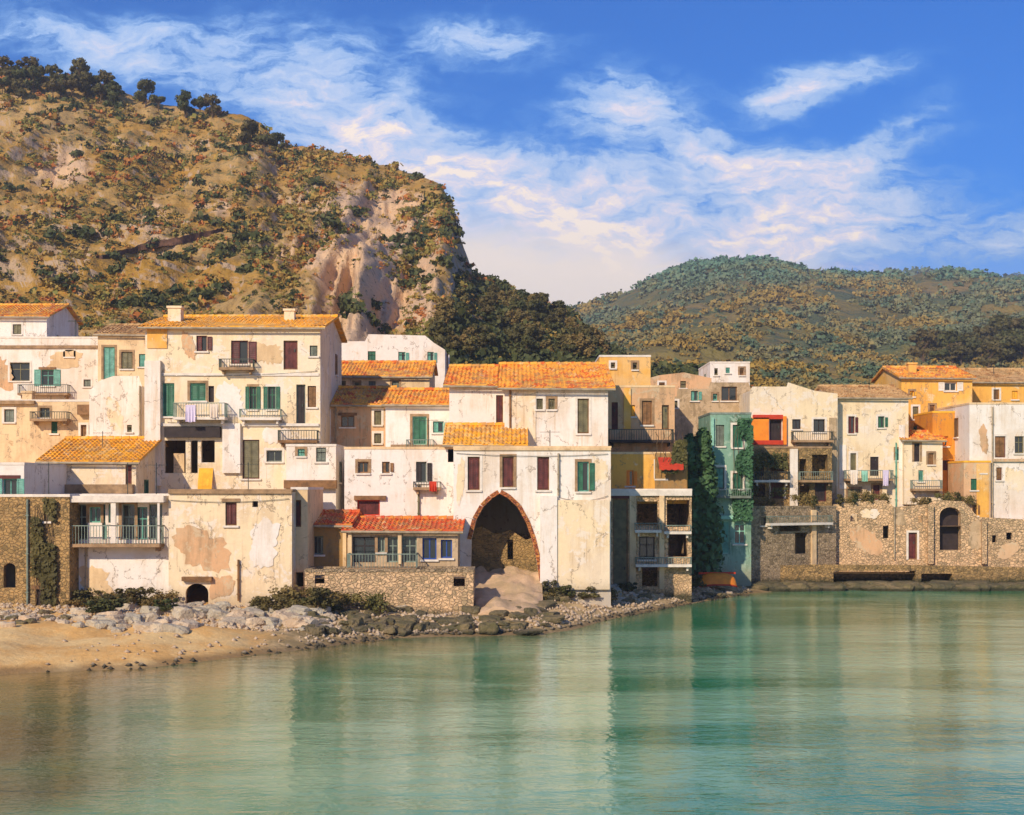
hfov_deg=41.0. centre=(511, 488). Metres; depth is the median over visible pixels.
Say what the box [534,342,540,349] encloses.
pine tree
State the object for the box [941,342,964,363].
pine tree
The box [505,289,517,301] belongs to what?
broadleaf tree
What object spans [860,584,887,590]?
boulder
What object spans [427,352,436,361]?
window
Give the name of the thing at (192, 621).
boulder
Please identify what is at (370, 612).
boulder
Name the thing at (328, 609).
boulder
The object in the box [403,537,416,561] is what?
window
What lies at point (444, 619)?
boulder
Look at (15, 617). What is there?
boulder
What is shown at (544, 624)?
boulder
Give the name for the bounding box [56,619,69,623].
boulder
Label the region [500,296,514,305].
broadleaf tree
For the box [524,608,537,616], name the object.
boulder
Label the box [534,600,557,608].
boulder
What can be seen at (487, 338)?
pine tree
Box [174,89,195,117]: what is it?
pine tree
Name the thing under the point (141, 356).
window
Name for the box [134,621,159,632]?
boulder
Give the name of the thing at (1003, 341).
pine tree
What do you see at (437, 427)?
window
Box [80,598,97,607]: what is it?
shrub
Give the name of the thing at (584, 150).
sky
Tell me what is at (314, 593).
shrub
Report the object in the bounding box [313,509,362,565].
town house
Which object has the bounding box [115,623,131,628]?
boulder
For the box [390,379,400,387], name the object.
window
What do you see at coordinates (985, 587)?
boulder
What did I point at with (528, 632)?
boulder
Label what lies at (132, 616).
boulder
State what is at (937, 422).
town house
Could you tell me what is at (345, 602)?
shrub
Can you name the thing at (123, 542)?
town house
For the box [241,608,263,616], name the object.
boulder
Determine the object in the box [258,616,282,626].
boulder
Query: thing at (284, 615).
boulder
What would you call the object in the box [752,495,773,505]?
shrub
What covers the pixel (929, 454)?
window
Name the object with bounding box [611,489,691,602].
balcony house
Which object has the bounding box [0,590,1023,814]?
sea
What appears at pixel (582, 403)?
window
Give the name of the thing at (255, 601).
shrub
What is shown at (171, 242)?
path wall
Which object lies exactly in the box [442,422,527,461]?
roof
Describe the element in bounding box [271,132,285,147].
pine tree
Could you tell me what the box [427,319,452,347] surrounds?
pine tree
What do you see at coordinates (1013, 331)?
pine tree
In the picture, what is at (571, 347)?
pine tree
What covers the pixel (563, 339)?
pine tree
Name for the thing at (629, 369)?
town house
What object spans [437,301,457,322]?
broadleaf tree
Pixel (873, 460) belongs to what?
door
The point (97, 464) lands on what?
town house
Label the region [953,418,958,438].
window
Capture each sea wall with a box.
[751,505,836,582]
[832,500,1023,580]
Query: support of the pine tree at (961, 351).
on the hill at (842, 295)
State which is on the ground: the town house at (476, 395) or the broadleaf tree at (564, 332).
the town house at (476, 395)
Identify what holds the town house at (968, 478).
on the sea wall at (956, 533)
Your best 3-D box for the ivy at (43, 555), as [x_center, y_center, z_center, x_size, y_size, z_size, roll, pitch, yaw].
[-20.332,2.870,59.390,1.255,5.050,0.460,0,0,0]
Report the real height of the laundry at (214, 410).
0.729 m
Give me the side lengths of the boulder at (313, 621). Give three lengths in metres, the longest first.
1.333 x 0.770 x 0.520 m
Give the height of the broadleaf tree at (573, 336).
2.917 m
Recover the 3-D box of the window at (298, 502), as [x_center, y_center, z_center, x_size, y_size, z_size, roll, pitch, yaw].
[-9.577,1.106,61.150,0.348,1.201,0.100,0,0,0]
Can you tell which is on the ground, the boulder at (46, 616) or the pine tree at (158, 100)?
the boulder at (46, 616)
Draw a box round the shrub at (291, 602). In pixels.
[283,599,307,605]
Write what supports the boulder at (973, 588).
in the sea
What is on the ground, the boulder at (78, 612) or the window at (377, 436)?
the boulder at (78, 612)
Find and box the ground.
[0,572,770,674]
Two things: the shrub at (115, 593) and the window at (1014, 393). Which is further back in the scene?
the window at (1014, 393)
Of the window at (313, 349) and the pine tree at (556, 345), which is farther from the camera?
the pine tree at (556, 345)
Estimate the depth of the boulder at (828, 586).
80.11 m
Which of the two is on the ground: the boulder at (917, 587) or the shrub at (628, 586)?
the shrub at (628, 586)
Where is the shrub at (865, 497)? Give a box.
[851,489,875,503]
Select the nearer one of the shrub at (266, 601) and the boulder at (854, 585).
the shrub at (266, 601)
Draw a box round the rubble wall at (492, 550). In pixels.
[471,526,537,571]
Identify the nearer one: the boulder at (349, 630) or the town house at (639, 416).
the boulder at (349, 630)
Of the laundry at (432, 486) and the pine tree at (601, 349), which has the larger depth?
the pine tree at (601, 349)
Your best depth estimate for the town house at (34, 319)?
97.24 m
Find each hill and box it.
[0,78,753,387]
[603,267,1023,389]
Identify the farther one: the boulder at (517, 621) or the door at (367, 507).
the door at (367, 507)
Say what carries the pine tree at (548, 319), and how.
on the hill at (344, 276)
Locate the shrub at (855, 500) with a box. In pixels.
[851,493,858,503]
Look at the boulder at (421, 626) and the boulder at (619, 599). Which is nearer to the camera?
the boulder at (421, 626)
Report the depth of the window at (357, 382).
83.98 m
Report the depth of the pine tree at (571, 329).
145.83 m
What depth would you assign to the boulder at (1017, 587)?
80.14 m
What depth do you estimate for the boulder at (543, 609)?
60.74 m
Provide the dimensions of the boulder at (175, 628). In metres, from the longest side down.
1.006 x 0.636 x 0.417 m
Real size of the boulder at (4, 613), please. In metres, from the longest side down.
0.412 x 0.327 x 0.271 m
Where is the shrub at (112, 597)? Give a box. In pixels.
[94,593,126,610]
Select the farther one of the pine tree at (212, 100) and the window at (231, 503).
the pine tree at (212, 100)
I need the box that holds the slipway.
[475,566,542,616]
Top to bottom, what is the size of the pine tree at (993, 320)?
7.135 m
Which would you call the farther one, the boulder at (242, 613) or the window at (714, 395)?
the window at (714, 395)
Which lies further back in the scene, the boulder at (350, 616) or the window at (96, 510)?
the window at (96, 510)
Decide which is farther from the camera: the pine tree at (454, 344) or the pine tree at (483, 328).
the pine tree at (483, 328)
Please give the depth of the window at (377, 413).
75.98 m
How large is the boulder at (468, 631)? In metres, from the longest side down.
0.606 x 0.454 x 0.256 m
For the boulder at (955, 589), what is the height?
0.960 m
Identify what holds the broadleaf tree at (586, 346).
on the hill at (344, 276)
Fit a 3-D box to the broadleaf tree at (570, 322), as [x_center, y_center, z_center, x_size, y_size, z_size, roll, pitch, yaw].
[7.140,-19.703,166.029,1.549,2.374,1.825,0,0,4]
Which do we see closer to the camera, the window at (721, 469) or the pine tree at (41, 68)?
the window at (721, 469)
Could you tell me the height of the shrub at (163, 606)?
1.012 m
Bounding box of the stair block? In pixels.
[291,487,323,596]
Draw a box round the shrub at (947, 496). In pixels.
[934,491,954,511]
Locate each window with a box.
[0,475,23,493]
[2,407,16,423]
[8,360,31,381]
[11,322,22,334]
[34,367,59,386]
[37,405,51,418]
[42,515,51,522]
[49,422,58,434]
[63,348,75,357]
[80,504,87,539]
[82,377,92,387]
[86,504,103,522]
[101,345,116,379]
[105,502,117,524]
[119,350,134,369]
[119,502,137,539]
[125,425,133,433]
[137,354,144,367]
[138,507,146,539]
[144,480,148,493]
[150,504,161,539]
[161,383,173,417]
[187,381,207,401]
[194,336,211,352]
[222,498,239,527]
[230,341,255,365]
[240,440,260,479]
[245,384,259,410]
[263,384,279,410]
[264,448,284,462]
[295,446,306,457]
[305,386,317,408]
[308,346,318,357]
[314,448,327,462]
[314,536,324,556]
[335,354,338,376]
[338,413,356,428]
[339,462,342,483]
[352,380,360,385]
[353,537,375,561]
[355,459,370,474]
[368,351,375,359]
[369,381,375,385]
[372,408,383,425]
[372,431,383,444]
[375,534,387,553]
[380,462,393,474]
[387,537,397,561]
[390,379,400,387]
[398,352,408,359]
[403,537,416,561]
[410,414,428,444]
[414,462,431,483]
[420,538,438,561]
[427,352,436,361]
[431,419,446,433]
[438,540,453,559]
[465,454,481,491]
[496,395,502,422]
[500,454,516,488]
[534,396,544,410]
[535,457,550,491]
[546,396,556,410]
[575,396,590,434]
[575,459,594,492]
[609,360,616,369]
[625,470,636,486]
[631,360,638,370]
[631,405,636,417]
[637,537,656,560]
[640,398,653,426]
[654,459,667,479]
[657,380,666,384]
[675,399,678,408]
[679,381,687,388]
[689,391,701,401]
[711,392,718,401]
[713,368,718,376]
[714,425,725,447]
[714,465,726,489]
[720,387,738,401]
[731,423,744,448]
[731,471,744,489]
[732,524,746,545]
[738,366,745,376]
[760,517,771,526]
[791,419,802,430]
[811,417,826,432]
[846,414,857,434]
[846,487,861,499]
[848,451,857,473]
[876,414,887,428]
[894,447,898,461]
[908,389,916,397]
[911,404,919,420]
[917,470,924,482]
[926,451,935,465]
[928,403,936,411]
[938,382,962,391]
[943,436,950,447]
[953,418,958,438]
[969,479,978,491]
[972,504,979,516]
[992,388,1000,400]
[993,434,1007,458]
[995,467,1003,481]
[1011,391,1019,400]
[1013,436,1023,454]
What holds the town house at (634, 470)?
on the balcony house at (656, 538)
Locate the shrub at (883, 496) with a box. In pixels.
[873,492,891,502]
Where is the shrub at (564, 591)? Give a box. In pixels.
[558,584,575,596]
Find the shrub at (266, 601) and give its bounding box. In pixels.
[257,595,290,610]
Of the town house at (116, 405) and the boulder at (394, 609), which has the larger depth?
the town house at (116, 405)
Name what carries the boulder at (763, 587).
on the ground
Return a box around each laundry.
[185,405,195,421]
[210,404,218,417]
[429,481,436,491]
[850,470,857,484]
[861,471,867,481]
[883,470,888,485]
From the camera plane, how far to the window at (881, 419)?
86.99 m
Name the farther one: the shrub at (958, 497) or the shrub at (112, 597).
the shrub at (958, 497)
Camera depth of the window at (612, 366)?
83.98 m
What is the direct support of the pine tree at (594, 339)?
on the hill at (344, 276)
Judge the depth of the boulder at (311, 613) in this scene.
55.77 m
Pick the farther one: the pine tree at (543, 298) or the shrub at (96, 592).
the pine tree at (543, 298)
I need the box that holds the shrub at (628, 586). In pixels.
[618,582,637,591]
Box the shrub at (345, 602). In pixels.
[331,593,350,604]
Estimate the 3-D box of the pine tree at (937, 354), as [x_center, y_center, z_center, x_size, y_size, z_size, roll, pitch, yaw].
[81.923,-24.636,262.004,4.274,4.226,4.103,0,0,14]
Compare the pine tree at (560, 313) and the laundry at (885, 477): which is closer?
the laundry at (885, 477)
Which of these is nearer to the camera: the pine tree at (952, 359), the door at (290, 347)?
the door at (290, 347)
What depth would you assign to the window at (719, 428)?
80.10 m
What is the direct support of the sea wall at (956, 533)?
on the ground
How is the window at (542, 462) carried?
in the town house at (554, 502)
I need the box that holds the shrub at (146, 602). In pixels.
[140,596,160,605]
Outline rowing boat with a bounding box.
[699,572,737,586]
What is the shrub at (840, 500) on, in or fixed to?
on the sea wall at (956, 533)
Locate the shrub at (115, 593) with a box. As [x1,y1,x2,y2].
[109,587,139,601]
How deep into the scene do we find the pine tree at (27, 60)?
254.66 m
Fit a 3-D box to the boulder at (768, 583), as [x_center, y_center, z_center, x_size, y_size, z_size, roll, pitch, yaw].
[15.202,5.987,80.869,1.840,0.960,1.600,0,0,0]
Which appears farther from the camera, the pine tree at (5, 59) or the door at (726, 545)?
the pine tree at (5, 59)
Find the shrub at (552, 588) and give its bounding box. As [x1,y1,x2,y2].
[541,579,560,592]
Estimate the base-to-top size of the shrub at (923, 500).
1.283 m
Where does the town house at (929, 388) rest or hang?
on the ground
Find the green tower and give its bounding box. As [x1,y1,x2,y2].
[698,412,751,585]
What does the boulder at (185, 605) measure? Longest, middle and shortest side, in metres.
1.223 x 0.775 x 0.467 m
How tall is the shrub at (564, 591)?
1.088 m
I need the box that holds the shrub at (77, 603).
[62,598,86,607]
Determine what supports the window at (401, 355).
in the town house at (392, 347)
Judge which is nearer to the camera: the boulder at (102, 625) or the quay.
the boulder at (102, 625)
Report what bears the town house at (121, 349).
on the ground
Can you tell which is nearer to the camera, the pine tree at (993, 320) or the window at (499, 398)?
the window at (499, 398)
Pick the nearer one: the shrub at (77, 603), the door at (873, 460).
the shrub at (77, 603)
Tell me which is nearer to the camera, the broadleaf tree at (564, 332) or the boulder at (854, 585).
the boulder at (854, 585)
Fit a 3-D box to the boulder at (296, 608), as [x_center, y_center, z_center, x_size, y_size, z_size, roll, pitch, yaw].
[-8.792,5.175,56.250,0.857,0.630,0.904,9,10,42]
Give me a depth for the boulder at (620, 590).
69.49 m
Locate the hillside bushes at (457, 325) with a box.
[0,86,706,376]
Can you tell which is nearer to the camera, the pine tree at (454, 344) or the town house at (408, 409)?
the town house at (408, 409)
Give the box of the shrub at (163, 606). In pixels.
[153,597,179,610]
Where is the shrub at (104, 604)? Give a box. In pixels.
[84,598,125,613]
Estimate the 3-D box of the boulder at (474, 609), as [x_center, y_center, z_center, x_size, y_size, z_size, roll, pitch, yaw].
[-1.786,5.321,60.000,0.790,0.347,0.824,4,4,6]
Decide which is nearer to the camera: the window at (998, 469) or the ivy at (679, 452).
the ivy at (679, 452)
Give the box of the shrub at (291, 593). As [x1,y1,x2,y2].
[268,584,318,604]
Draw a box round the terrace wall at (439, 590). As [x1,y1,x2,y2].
[304,566,474,614]
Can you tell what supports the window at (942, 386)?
in the town house at (929, 388)
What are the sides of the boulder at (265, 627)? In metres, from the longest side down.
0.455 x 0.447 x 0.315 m
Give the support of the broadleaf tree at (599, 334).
on the hill at (344, 276)
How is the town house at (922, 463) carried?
on the ground
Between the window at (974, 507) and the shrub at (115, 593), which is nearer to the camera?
the shrub at (115, 593)
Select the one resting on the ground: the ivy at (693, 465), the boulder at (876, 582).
the ivy at (693, 465)
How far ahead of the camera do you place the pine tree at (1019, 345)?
271.19 m
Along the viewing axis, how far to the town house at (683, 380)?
97.00 m
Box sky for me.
[0,0,1023,305]
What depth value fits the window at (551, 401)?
68.98 m
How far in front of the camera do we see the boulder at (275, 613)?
55.71 m
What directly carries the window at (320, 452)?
in the town house at (314, 465)
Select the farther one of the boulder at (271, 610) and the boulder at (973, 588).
the boulder at (973, 588)
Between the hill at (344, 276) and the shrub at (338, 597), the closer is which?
the shrub at (338, 597)
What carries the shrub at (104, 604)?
on the ground
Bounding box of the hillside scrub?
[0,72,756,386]
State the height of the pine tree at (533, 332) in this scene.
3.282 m
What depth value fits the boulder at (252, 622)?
53.89 m
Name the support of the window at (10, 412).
in the town house at (32, 429)
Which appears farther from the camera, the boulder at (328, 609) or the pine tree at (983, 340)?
the pine tree at (983, 340)
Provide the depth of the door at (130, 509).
60.62 m
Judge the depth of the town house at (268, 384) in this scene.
72.00 m
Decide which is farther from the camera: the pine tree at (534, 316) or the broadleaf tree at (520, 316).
the pine tree at (534, 316)
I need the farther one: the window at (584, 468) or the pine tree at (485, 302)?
the pine tree at (485, 302)
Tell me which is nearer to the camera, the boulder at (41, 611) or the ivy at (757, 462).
the boulder at (41, 611)
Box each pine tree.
[0,55,13,73]
[0,67,15,86]
[0,76,11,93]
[8,65,19,69]
[10,78,27,97]
[11,67,31,86]
[15,56,38,78]
[23,65,43,92]
[34,65,45,74]
[40,76,54,92]
[43,78,62,96]
[44,63,62,79]
[55,78,66,97]
[60,74,68,78]
[62,78,83,95]
[68,57,89,90]
[78,71,98,97]
[89,75,101,85]
[91,83,107,102]
[92,69,115,99]
[104,80,121,106]
[133,78,156,107]
[149,95,165,110]
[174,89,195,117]
[190,96,208,114]
[203,93,221,118]
[237,119,261,150]
[251,134,276,157]
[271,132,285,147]
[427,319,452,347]
[446,340,462,348]
[455,301,470,318]
[469,323,489,333]
[477,338,486,351]
[478,295,495,314]
[478,308,488,317]
[478,333,493,342]
[483,315,495,321]
[486,291,497,305]
[487,284,499,295]
[495,315,510,325]
[503,325,525,339]
[508,329,521,346]
[509,300,526,311]
[517,334,536,353]
[518,291,529,302]
[520,326,539,345]
[527,300,546,318]
[530,310,539,321]
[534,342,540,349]
[535,292,553,314]
[543,315,556,327]
[548,300,566,315]
[548,322,564,329]
[551,341,561,353]
[553,308,566,325]
[560,337,573,341]
[562,343,578,352]
[568,326,575,332]
[575,326,594,334]
[578,323,590,332]
[582,334,598,350]
[594,345,603,351]
[907,328,938,361]
[928,348,950,361]
[936,328,964,352]
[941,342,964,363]
[949,345,972,364]
[959,337,979,361]
[963,332,979,353]
[972,325,995,336]
[975,342,1002,367]
[979,336,1006,366]
[988,313,1010,333]
[990,314,1011,335]
[993,328,1021,360]
[993,339,1007,366]
[994,317,1017,330]
[999,335,1023,362]
[1010,318,1022,328]
[1011,338,1023,361]
[1016,317,1023,333]
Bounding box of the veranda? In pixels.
[341,515,464,568]
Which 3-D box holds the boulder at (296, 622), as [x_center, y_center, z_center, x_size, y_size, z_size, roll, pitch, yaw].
[-8.489,5.387,54.500,1.106,0.475,0.876,-10,-9,8]
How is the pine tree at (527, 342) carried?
on the hill at (344, 276)
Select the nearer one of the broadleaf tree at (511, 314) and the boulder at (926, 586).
the boulder at (926, 586)
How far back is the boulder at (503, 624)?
57.24 m
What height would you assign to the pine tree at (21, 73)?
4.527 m
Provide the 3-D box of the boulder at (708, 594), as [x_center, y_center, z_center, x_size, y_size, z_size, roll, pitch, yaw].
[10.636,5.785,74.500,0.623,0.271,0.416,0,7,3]
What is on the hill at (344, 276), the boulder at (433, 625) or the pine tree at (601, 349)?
the pine tree at (601, 349)
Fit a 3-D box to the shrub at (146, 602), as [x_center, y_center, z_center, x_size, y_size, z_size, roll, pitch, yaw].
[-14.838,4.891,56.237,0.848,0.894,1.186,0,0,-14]
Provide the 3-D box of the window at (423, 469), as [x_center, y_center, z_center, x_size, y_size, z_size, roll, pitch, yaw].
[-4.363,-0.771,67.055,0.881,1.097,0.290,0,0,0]
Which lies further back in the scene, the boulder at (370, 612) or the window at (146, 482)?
the window at (146, 482)
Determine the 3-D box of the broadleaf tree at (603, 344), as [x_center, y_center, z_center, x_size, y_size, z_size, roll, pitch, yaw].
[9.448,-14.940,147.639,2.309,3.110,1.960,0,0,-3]
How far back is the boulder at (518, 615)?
58.67 m
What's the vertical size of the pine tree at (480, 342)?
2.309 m
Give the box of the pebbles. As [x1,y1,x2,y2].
[0,581,751,671]
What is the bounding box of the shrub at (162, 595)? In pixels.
[151,589,178,603]
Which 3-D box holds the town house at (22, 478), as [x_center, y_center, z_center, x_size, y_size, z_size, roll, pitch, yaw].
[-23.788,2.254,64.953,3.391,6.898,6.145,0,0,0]
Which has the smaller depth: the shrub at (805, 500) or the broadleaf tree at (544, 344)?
the shrub at (805, 500)
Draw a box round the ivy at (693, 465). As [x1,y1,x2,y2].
[683,433,709,575]
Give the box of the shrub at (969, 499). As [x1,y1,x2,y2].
[961,495,976,505]
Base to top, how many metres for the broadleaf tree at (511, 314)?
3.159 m
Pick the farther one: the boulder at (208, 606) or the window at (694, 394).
the window at (694, 394)
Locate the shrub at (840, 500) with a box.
[835,494,843,505]
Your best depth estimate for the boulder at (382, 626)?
55.43 m
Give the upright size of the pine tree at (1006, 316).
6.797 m
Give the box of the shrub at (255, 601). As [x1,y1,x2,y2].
[249,596,269,607]
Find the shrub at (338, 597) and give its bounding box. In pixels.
[309,589,346,609]
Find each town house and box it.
[0,303,83,336]
[0,320,97,398]
[0,391,88,462]
[0,462,67,586]
[35,431,168,493]
[70,463,168,605]
[89,376,143,435]
[93,323,144,385]
[137,306,346,493]
[168,462,302,606]
[284,444,345,509]
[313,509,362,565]
[330,385,396,446]
[342,334,449,387]
[342,360,437,387]
[344,418,453,516]
[381,387,448,446]
[443,364,504,424]
[453,446,610,606]
[498,362,615,445]
[595,355,650,384]
[608,385,674,451]
[611,452,687,503]
[651,372,710,396]
[675,382,750,440]
[698,361,749,384]
[739,382,837,553]
[752,446,832,536]
[814,375,912,537]
[870,362,976,505]
[899,430,946,503]
[913,411,954,494]
[935,384,1023,518]
[947,461,990,517]
[960,366,1023,401]
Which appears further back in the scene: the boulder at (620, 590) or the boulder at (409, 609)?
the boulder at (620, 590)
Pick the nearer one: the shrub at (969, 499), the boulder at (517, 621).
the boulder at (517, 621)
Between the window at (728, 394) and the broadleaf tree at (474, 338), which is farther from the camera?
the broadleaf tree at (474, 338)
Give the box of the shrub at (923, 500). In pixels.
[910,495,930,504]
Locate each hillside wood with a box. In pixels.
[565,254,1023,389]
[851,265,1023,278]
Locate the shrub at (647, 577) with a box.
[642,569,656,585]
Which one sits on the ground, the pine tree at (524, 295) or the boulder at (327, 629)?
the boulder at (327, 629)
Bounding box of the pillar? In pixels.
[611,496,628,584]
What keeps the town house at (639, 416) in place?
on the ground
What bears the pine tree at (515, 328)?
on the hill at (344, 276)
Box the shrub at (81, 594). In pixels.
[72,589,102,603]
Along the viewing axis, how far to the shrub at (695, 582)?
74.48 m
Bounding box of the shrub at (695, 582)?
[692,574,706,588]
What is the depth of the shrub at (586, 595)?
64.77 m
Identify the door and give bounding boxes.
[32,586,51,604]
[78,423,88,435]
[103,504,106,539]
[126,464,131,483]
[209,386,213,401]
[284,341,297,369]
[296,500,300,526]
[297,385,304,422]
[357,500,379,515]
[612,402,617,428]
[662,405,668,428]
[715,521,729,553]
[769,419,780,439]
[769,479,785,498]
[815,483,825,500]
[870,457,877,475]
[871,483,881,499]
[906,530,918,559]
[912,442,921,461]
[943,460,948,469]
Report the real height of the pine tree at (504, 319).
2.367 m
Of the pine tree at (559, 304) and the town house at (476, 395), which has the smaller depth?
the town house at (476, 395)
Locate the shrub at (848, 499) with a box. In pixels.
[838,495,853,505]
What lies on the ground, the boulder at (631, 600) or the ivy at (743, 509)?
the boulder at (631, 600)
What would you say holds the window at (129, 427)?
in the town house at (116, 405)
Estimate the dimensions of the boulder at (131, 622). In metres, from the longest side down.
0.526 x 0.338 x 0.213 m
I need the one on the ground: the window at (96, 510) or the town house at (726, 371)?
the town house at (726, 371)
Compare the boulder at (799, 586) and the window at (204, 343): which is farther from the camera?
the boulder at (799, 586)
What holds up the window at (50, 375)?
in the town house at (55, 367)
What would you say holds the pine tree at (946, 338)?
on the hill at (842, 295)
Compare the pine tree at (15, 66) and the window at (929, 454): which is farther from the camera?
the pine tree at (15, 66)
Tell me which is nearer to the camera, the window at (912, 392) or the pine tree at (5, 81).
the window at (912, 392)
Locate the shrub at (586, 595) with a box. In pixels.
[570,587,600,598]
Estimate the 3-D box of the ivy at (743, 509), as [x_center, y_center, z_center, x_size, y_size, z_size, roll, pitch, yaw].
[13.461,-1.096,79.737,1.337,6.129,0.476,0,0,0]
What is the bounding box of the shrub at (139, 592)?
[114,586,156,605]
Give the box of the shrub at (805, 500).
[790,491,816,507]
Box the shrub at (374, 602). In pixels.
[344,590,392,613]
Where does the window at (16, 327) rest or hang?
in the town house at (34, 319)
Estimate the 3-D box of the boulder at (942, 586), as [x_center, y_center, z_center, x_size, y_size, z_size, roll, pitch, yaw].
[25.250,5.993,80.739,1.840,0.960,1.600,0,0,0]
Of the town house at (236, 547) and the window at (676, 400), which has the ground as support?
the town house at (236, 547)
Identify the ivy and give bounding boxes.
[29,497,57,606]
[655,432,687,474]
[683,433,709,575]
[692,427,726,580]
[731,417,753,521]
[752,452,787,496]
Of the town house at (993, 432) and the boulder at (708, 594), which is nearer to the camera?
the boulder at (708, 594)
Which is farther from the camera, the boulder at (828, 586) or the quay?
the quay
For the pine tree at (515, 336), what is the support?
on the hill at (344, 276)
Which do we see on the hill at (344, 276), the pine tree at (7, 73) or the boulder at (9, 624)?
the pine tree at (7, 73)
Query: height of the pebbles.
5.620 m
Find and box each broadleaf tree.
[431,309,447,322]
[435,297,452,308]
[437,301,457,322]
[450,333,469,348]
[454,287,469,300]
[460,336,478,346]
[461,339,478,357]
[467,302,474,312]
[467,327,478,341]
[486,333,497,345]
[495,290,507,303]
[497,348,505,354]
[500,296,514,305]
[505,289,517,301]
[505,309,522,324]
[516,311,532,324]
[525,294,535,309]
[525,321,545,334]
[539,339,552,351]
[556,328,572,340]
[560,340,573,355]
[565,317,576,327]
[567,332,584,356]
[569,349,581,354]
[575,337,596,357]
[593,327,605,338]
[597,337,609,353]
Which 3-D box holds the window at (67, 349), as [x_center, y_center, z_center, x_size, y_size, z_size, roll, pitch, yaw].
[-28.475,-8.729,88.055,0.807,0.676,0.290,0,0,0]
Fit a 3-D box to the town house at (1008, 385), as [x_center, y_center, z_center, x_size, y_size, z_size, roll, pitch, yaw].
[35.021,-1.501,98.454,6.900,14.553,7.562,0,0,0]
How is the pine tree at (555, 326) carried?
on the hill at (344, 276)
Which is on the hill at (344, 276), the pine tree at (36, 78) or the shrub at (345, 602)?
the pine tree at (36, 78)
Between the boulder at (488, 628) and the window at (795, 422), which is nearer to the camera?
the boulder at (488, 628)
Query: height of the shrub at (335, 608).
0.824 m
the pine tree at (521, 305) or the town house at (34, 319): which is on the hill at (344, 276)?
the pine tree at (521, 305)
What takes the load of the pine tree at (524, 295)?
on the hill at (344, 276)
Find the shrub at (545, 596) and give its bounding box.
[543,592,555,599]
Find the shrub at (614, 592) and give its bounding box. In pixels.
[611,588,619,602]
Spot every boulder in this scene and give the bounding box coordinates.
[0,611,10,615]
[0,621,15,627]
[5,615,19,619]
[16,620,27,623]
[18,615,37,619]
[24,618,36,623]
[38,609,53,613]
[42,615,54,618]
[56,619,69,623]
[60,614,70,619]
[69,607,87,613]
[71,622,84,627]
[73,615,90,621]
[74,609,88,614]
[85,619,99,626]
[92,614,111,619]
[94,622,106,628]
[95,611,124,614]
[99,619,116,629]
[105,615,127,623]
[111,627,125,632]
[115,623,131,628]
[116,602,140,610]
[124,613,140,621]
[128,619,138,624]
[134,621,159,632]
[140,606,160,614]
[140,612,158,621]
[152,623,167,632]
[155,618,173,622]
[163,623,189,634]
[171,603,192,608]
[171,606,199,618]
[171,621,197,629]
[181,619,200,626]
[187,601,203,605]
[193,607,208,613]
[194,612,207,617]
[200,604,219,608]
[207,608,228,619]
[215,601,230,611]
[218,621,233,627]
[221,616,246,624]
[226,610,254,617]
[236,623,245,627]
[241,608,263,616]
[245,617,265,627]
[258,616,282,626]
[263,624,274,630]
[264,608,275,613]
[271,610,285,617]
[278,612,299,619]
[282,616,312,627]
[286,605,310,613]
[291,615,318,625]
[300,611,317,615]
[301,605,315,607]
[301,625,312,631]
[309,626,324,636]
[310,608,322,614]
[313,617,328,622]
[318,606,330,612]
[321,613,335,620]
[324,627,337,633]
[329,627,339,634]
[338,620,348,625]
[339,610,358,615]
[343,628,352,633]
[344,608,356,610]
[347,614,367,618]
[347,617,363,626]
[352,625,367,631]
[355,612,370,617]
[364,610,380,615]
[364,618,373,623]
[372,621,384,630]
[376,623,387,631]
[378,617,388,624]
[383,626,396,634]
[387,605,399,611]
[387,618,393,624]
[388,615,402,619]
[395,620,416,630]
[397,627,411,636]
[401,615,418,623]
[402,606,413,612]
[412,621,429,631]
[415,610,427,616]
[426,622,441,629]
[437,617,456,622]
[439,621,454,624]
[441,622,474,630]
[453,614,473,622]
[455,622,476,630]
[461,605,480,613]
[461,629,474,634]
[478,615,501,621]
[478,621,498,634]
[489,610,509,616]
[498,622,510,625]
[502,620,528,625]
[508,612,530,619]
[509,623,522,629]
[513,628,543,635]
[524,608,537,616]
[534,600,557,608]
[537,606,547,611]
[538,612,559,616]
[539,615,564,623]
[539,623,549,625]
[559,596,571,602]
[612,597,624,601]
[613,587,621,595]
[621,597,635,603]
[637,593,652,598]
[701,592,712,596]
[713,593,726,597]
[725,591,732,595]
[746,583,768,590]
[756,581,783,585]
[769,585,790,591]
[782,581,810,591]
[808,584,822,590]
[813,582,846,590]
[841,581,869,589]
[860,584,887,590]
[865,580,888,586]
[883,582,914,591]
[892,581,919,584]
[912,584,924,590]
[920,584,931,590]
[926,581,955,590]
[929,580,961,584]
[951,585,968,590]
[955,584,981,591]
[958,582,990,590]
[967,580,989,583]
[989,583,1012,586]
[989,585,1004,590]
[999,582,1023,590]
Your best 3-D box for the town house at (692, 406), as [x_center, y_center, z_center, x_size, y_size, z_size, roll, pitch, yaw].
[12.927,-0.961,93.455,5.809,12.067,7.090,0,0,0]
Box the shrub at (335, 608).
[316,601,342,611]
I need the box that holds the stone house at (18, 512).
[0,462,79,605]
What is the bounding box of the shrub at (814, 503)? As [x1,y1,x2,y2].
[811,495,817,505]
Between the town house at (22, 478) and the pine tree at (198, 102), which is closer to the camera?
the town house at (22, 478)
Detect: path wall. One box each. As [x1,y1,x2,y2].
[0,212,35,221]
[91,228,225,258]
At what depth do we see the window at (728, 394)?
90.17 m
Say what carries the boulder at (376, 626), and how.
on the ground
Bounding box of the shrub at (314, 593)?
[306,587,338,608]
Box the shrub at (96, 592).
[81,587,106,605]
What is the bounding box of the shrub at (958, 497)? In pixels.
[953,491,961,500]
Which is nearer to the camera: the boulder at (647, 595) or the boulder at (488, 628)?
the boulder at (488, 628)
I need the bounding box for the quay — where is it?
[780,564,1023,582]

